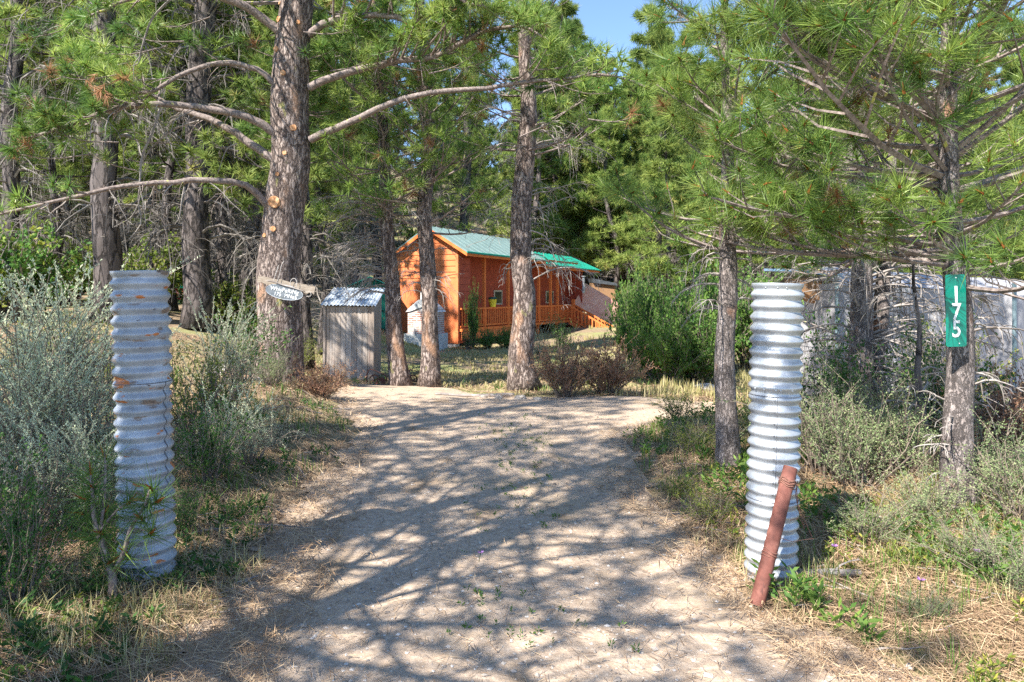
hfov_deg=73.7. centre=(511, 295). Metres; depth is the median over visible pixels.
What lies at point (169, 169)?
forest pine
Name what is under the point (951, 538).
leaf shrub
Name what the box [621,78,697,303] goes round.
forest pine
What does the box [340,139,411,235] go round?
forest pine
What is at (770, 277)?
forest pine
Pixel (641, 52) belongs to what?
forest pine
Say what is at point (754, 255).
forest pine
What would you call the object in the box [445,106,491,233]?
forest pine
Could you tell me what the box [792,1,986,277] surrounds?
forest pine
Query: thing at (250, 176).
forest pine
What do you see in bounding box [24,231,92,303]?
forest shrub
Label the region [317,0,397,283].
forest pine
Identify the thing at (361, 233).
forest pine
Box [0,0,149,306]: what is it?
forest pine
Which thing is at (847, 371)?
leafy shrub
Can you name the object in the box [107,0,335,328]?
forest pine
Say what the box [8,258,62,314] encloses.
forest shrub
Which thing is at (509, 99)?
forest pine
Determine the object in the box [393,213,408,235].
forest shrub
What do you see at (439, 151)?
forest pine
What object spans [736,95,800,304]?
forest pine
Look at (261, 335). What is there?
leafy shrub
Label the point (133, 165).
forest pine
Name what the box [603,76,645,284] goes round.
forest pine
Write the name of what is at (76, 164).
forest pine
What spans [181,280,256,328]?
forest shrub
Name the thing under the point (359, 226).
forest pine
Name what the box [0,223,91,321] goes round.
forest shrub
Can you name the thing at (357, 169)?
forest pine
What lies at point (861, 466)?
leaf shrub
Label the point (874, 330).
lichen pine
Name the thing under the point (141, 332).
culvert post
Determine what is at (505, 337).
tall bush
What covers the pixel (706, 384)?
rock
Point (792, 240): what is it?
forest pine
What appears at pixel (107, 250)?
forest pine
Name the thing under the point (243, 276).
forest pine
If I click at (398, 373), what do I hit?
leaning pine
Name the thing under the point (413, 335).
outdoor fireplace
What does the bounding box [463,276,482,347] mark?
tall bush
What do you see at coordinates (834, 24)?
pine tree
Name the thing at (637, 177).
forest pine
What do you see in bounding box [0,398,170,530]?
sagebrush
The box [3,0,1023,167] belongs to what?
sky
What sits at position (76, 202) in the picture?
forest pine
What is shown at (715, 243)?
forest pine
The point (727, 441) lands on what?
young pine
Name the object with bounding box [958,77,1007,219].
forest pine
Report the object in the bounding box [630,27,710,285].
forest pine
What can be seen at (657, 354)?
tall bush
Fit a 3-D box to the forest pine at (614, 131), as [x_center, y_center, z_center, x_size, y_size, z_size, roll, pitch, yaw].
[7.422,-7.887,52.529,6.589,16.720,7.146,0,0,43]
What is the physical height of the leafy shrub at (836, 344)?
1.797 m
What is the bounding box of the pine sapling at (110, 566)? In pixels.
[44,434,192,598]
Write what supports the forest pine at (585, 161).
on the ground at (582, 330)
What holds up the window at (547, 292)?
in the cabin
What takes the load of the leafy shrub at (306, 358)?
on the ground at (582, 330)
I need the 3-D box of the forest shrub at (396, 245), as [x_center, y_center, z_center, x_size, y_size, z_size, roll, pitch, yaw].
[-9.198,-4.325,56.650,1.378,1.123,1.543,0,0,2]
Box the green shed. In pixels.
[343,276,385,329]
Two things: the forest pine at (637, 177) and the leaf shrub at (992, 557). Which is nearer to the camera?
the leaf shrub at (992, 557)
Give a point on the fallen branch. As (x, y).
(469, 395)
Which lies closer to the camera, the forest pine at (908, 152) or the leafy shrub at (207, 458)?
the leafy shrub at (207, 458)
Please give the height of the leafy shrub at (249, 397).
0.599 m
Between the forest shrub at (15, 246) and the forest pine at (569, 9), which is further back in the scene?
the forest pine at (569, 9)
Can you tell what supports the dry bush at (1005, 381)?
on the ground at (582, 330)
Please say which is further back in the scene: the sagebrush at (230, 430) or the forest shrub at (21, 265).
the forest shrub at (21, 265)
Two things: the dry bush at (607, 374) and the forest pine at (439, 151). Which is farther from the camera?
the forest pine at (439, 151)
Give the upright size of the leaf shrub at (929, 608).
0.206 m
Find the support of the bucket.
on the cabin
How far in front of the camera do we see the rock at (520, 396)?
10.36 m
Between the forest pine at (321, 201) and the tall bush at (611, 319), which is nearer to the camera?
the tall bush at (611, 319)
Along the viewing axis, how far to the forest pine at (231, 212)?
37.88 m
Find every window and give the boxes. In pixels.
[494,290,501,304]
[546,291,553,302]
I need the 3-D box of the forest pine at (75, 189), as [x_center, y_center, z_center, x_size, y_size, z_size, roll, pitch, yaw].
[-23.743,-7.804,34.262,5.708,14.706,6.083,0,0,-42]
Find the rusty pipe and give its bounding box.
[750,465,813,607]
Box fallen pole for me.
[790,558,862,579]
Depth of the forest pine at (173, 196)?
32.95 m
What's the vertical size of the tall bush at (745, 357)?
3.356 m
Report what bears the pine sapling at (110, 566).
on the ground at (582, 330)
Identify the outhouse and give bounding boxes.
[320,287,384,379]
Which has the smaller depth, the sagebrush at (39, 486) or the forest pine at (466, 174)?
the sagebrush at (39, 486)
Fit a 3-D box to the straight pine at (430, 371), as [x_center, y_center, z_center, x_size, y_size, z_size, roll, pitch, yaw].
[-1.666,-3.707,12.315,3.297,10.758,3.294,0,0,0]
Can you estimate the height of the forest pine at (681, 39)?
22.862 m
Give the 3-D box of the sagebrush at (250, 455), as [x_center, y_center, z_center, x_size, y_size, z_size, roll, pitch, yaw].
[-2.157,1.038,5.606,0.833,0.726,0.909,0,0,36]
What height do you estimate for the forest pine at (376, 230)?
16.997 m
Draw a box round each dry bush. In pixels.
[285,359,369,399]
[513,333,604,396]
[569,332,661,394]
[905,370,1023,455]
[942,354,1023,441]
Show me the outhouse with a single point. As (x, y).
(354, 334)
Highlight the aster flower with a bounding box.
[917,577,925,611]
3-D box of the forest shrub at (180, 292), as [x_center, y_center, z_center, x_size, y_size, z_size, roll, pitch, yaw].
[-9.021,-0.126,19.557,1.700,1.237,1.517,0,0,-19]
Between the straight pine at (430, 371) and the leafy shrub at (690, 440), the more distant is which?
the straight pine at (430, 371)
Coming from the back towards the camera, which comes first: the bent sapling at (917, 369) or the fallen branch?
the fallen branch
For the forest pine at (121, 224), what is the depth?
24.85 m
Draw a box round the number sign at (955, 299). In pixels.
[945,274,966,346]
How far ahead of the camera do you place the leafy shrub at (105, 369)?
7.55 m
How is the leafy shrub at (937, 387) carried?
on the ground at (582, 330)
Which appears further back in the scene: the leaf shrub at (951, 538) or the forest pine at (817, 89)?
the forest pine at (817, 89)
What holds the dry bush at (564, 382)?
on the ground at (582, 330)
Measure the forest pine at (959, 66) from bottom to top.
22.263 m
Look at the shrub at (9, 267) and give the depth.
15.46 m
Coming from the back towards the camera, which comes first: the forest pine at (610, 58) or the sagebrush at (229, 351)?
the forest pine at (610, 58)
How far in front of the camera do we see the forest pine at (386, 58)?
59.62 m
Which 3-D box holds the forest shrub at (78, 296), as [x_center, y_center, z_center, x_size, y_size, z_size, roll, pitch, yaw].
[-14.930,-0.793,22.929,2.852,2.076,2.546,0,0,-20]
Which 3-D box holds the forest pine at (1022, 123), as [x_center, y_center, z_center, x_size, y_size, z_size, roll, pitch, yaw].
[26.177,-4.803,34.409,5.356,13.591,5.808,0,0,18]
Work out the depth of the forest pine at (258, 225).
18.43 m
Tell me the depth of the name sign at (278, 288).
10.44 m
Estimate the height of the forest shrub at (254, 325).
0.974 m
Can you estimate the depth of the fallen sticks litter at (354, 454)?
3.67 m
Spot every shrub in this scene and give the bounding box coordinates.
[0,217,67,311]
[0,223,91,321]
[0,270,18,306]
[0,427,66,582]
[0,466,83,608]
[1,308,111,373]
[2,250,12,317]
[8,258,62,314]
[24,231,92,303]
[43,306,206,409]
[60,246,92,301]
[80,245,177,285]
[81,225,210,295]
[169,330,262,441]
[170,381,259,487]
[173,475,217,533]
[175,276,222,304]
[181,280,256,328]
[198,305,292,382]
[202,383,264,440]
[205,267,256,333]
[236,314,257,336]
[238,337,298,387]
[304,328,322,369]
[315,248,343,282]
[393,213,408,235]
[395,218,434,241]
[395,237,404,247]
[457,327,480,349]
[546,312,578,353]
[649,386,707,419]
[652,465,707,496]
[658,410,745,455]
[668,474,744,526]
[714,348,906,483]
[737,393,750,432]
[798,371,966,489]
[799,327,911,433]
[800,296,903,404]
[800,470,937,557]
[811,320,945,423]
[813,352,1022,480]
[838,347,944,440]
[839,434,1004,523]
[880,314,1019,439]
[880,485,1022,581]
[885,296,1023,423]
[886,575,973,623]
[902,396,1023,497]
[902,486,1023,597]
[933,396,1023,526]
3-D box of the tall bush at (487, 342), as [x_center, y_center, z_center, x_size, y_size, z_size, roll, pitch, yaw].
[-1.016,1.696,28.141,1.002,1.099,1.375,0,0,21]
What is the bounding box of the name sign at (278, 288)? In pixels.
[257,261,315,299]
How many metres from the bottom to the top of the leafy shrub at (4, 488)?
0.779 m
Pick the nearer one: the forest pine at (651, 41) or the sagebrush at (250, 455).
the sagebrush at (250, 455)
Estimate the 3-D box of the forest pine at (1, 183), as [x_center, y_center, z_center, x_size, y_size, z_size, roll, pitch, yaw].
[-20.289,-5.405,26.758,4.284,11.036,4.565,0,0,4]
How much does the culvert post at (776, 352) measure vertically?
1.632 m
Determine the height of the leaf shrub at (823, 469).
1.152 m
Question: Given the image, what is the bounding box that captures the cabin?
[396,227,617,347]
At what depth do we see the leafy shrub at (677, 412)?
7.56 m
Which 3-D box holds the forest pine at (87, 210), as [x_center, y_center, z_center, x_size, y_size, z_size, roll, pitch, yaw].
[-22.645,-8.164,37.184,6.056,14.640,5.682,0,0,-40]
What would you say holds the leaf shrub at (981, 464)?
on the ground at (582, 330)
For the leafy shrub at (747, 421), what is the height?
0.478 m
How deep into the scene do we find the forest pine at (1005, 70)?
33.61 m
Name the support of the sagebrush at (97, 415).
on the ground at (582, 330)
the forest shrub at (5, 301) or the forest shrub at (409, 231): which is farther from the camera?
the forest shrub at (409, 231)
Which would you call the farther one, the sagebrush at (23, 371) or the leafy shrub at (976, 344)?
the leafy shrub at (976, 344)
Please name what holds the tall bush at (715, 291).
on the ground at (582, 330)
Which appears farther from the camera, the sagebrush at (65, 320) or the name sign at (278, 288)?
the name sign at (278, 288)
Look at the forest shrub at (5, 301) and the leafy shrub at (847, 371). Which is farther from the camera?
the forest shrub at (5, 301)
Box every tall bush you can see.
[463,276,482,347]
[473,326,500,349]
[487,323,510,348]
[600,268,662,364]
[612,262,688,377]
[616,257,660,314]
[624,260,716,382]
[624,302,714,386]
[649,296,741,384]
[656,243,752,373]
[703,250,773,369]
[743,255,812,311]
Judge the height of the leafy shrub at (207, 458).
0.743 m
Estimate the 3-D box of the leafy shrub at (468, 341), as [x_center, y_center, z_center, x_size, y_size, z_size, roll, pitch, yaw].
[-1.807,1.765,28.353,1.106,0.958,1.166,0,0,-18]
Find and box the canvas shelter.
[764,267,1023,417]
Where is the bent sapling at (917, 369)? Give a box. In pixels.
[858,246,945,455]
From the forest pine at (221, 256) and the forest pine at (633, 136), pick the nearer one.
the forest pine at (221, 256)
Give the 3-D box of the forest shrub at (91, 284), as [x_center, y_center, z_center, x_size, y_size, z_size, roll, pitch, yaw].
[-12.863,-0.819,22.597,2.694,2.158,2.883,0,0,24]
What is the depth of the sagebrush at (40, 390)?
4.65 m
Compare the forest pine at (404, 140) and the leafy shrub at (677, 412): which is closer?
the leafy shrub at (677, 412)
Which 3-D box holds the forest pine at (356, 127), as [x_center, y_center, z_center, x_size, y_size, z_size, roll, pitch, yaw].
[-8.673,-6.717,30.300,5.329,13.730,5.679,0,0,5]
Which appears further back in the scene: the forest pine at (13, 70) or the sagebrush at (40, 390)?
the forest pine at (13, 70)
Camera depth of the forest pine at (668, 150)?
36.39 m
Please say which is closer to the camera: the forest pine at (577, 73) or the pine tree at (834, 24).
the pine tree at (834, 24)
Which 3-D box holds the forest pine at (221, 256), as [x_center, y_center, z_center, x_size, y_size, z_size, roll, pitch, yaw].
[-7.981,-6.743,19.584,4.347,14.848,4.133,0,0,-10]
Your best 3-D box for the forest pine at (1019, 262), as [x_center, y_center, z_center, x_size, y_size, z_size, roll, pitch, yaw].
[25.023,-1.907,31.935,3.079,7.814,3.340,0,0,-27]
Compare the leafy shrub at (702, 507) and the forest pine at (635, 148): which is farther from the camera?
the forest pine at (635, 148)
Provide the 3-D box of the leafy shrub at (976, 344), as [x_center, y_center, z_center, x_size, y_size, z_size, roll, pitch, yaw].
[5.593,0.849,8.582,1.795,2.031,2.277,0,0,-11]
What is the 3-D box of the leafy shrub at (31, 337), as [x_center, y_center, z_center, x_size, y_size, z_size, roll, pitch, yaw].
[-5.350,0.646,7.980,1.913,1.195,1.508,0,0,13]
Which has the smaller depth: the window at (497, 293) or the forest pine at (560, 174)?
the window at (497, 293)
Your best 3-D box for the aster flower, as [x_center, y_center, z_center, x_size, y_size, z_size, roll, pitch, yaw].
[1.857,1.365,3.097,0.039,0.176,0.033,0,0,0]
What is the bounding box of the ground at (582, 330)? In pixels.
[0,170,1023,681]
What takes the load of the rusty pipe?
attached to the culvert post at (776, 352)
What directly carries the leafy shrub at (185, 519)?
on the ground at (582, 330)
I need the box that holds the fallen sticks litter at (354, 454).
[0,374,1017,681]
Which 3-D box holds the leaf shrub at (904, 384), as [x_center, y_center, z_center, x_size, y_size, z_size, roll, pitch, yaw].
[4.597,1.036,8.435,1.745,1.577,1.758,0,0,17]
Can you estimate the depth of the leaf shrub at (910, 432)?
5.04 m
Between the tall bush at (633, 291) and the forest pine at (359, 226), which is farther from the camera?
the forest pine at (359, 226)
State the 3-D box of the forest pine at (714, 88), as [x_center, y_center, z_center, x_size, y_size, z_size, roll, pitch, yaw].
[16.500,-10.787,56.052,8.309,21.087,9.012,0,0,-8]
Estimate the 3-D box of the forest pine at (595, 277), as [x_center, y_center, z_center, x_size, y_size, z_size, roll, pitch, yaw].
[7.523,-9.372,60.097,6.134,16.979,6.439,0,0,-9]
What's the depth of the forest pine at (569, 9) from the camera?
54.16 m
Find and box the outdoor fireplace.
[404,292,447,350]
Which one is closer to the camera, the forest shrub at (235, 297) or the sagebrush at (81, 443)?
the sagebrush at (81, 443)
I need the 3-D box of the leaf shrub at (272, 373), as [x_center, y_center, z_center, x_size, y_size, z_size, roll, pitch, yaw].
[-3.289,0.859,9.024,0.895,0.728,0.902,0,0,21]
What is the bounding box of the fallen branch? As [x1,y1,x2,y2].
[435,392,513,396]
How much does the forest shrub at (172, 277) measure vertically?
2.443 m
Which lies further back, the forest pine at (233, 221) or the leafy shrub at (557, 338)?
the forest pine at (233, 221)
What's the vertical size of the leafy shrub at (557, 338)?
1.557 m
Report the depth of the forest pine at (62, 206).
29.74 m
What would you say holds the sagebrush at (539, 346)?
on the ground at (582, 330)
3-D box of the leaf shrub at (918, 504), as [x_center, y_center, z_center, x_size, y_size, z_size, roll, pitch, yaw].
[2.471,1.172,4.196,0.752,0.509,0.757,0,0,4]
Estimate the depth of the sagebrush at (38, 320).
5.76 m
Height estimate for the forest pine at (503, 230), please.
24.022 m
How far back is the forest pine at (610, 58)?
61.79 m
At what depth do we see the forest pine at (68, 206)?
24.90 m
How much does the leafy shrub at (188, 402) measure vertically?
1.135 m
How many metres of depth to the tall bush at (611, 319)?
18.83 m
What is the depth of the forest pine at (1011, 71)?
56.33 m
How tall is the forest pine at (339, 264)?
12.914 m
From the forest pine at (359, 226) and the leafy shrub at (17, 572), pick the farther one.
the forest pine at (359, 226)
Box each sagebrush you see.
[0,251,202,442]
[0,256,189,453]
[0,274,113,493]
[0,326,116,496]
[0,390,117,542]
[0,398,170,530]
[3,324,180,482]
[168,289,287,418]
[171,380,276,478]
[199,381,317,464]
[534,319,553,357]
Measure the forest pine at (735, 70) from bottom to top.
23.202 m
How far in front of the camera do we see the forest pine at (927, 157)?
34.60 m
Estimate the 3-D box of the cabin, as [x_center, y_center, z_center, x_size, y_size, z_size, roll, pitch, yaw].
[2.337,0.035,39.601,6.670,6.330,22.104,0,0,27]
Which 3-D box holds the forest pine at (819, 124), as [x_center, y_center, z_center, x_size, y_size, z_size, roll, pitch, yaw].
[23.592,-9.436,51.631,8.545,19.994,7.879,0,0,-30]
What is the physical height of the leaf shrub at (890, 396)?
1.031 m
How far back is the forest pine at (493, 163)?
55.91 m
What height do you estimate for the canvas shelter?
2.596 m
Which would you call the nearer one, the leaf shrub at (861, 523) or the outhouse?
the leaf shrub at (861, 523)
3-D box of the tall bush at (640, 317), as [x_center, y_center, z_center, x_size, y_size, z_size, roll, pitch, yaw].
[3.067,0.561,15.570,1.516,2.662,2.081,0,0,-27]
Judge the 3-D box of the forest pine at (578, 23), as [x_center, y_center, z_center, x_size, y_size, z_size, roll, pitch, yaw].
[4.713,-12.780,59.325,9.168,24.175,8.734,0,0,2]
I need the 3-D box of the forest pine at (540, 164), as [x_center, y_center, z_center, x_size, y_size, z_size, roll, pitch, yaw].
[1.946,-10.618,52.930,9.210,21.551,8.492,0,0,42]
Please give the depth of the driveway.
3.78 m
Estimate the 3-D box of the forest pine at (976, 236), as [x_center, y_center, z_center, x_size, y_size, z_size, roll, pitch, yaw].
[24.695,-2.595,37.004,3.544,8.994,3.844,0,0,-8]
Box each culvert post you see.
[109,270,177,583]
[743,283,804,584]
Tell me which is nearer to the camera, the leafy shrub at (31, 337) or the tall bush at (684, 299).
the leafy shrub at (31, 337)
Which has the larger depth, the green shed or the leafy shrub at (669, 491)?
the green shed
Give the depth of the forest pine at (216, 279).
33.92 m
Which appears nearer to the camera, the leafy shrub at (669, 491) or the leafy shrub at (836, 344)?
the leafy shrub at (669, 491)
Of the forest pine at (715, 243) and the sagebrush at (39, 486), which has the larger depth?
the forest pine at (715, 243)
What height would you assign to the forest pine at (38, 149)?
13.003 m
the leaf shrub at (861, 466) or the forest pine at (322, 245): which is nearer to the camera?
the leaf shrub at (861, 466)
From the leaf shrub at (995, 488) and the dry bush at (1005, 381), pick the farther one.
the dry bush at (1005, 381)
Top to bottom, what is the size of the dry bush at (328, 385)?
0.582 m
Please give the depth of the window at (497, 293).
35.42 m
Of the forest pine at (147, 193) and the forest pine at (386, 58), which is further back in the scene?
the forest pine at (386, 58)
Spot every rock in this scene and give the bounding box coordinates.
[514,395,526,399]
[694,383,713,390]
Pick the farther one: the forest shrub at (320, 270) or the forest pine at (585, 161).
the forest pine at (585, 161)
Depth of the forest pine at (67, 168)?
23.66 m
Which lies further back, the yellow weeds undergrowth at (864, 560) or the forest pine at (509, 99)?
the forest pine at (509, 99)
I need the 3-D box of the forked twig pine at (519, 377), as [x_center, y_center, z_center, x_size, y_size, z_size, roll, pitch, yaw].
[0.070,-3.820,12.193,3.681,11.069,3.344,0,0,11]
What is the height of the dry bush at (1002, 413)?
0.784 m
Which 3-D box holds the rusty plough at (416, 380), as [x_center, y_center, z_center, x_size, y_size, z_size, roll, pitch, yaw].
[-1.858,1.582,13.233,0.402,0.325,0.177,0,0,-29]
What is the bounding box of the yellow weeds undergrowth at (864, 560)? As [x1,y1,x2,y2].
[0,406,1023,681]
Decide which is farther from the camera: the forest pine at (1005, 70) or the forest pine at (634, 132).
the forest pine at (634, 132)
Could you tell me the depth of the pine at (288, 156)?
10.42 m
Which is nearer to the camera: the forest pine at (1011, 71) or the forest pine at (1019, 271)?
the forest pine at (1019, 271)
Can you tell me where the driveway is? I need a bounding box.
[145,383,939,681]
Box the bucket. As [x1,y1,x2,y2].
[488,297,496,306]
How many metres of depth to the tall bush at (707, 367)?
14.02 m
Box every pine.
[0,0,92,249]
[0,0,146,271]
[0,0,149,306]
[0,0,248,321]
[0,0,689,387]
[0,1,129,264]
[0,6,76,237]
[0,20,49,205]
[3,78,90,252]
[31,181,135,244]
[32,1,90,292]
[46,13,172,246]
[55,4,214,266]
[55,159,137,254]
[76,1,214,269]
[84,29,182,253]
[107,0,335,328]
[115,1,256,310]
[119,3,260,289]
[140,20,209,259]
[147,0,275,310]
[162,73,242,284]
[163,0,360,302]
[176,0,412,368]
[181,4,269,311]
[208,204,243,258]
[209,54,260,276]
[253,158,334,260]
[260,0,376,298]
[306,0,473,385]
[309,61,377,354]
[311,37,377,287]
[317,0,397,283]
[317,1,373,279]
[326,6,418,282]
[328,190,369,265]
[337,0,507,386]
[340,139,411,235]
[347,48,400,259]
[364,19,416,228]
[394,0,478,230]
[411,82,456,225]
[415,0,513,234]
[432,0,616,391]
[434,42,512,234]
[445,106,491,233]
[472,32,593,259]
[476,33,531,237]
[487,0,614,260]
[489,50,595,243]
[491,3,585,249]
[533,16,609,261]
[549,62,638,285]
[551,16,615,243]
[564,84,655,301]
[575,103,629,279]
[577,55,630,279]
[589,0,900,472]
[601,66,694,282]
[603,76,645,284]
[612,29,718,298]
[615,97,712,306]
[618,83,641,274]
[620,2,667,189]
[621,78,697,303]
[623,118,652,286]
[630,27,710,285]
[634,28,710,274]
[645,0,1023,430]
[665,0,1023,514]
[671,40,751,280]
[685,27,750,244]
[689,167,754,300]
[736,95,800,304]
[737,78,813,295]
[740,153,789,281]
[748,1,911,280]
[774,136,843,282]
[776,76,870,277]
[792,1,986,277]
[880,71,960,265]
[891,150,935,272]
[897,1,999,247]
[933,0,1023,277]
[939,92,1023,280]
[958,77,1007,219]
[965,175,1010,275]
[980,100,1023,275]
[985,18,1023,254]
[1012,249,1023,278]

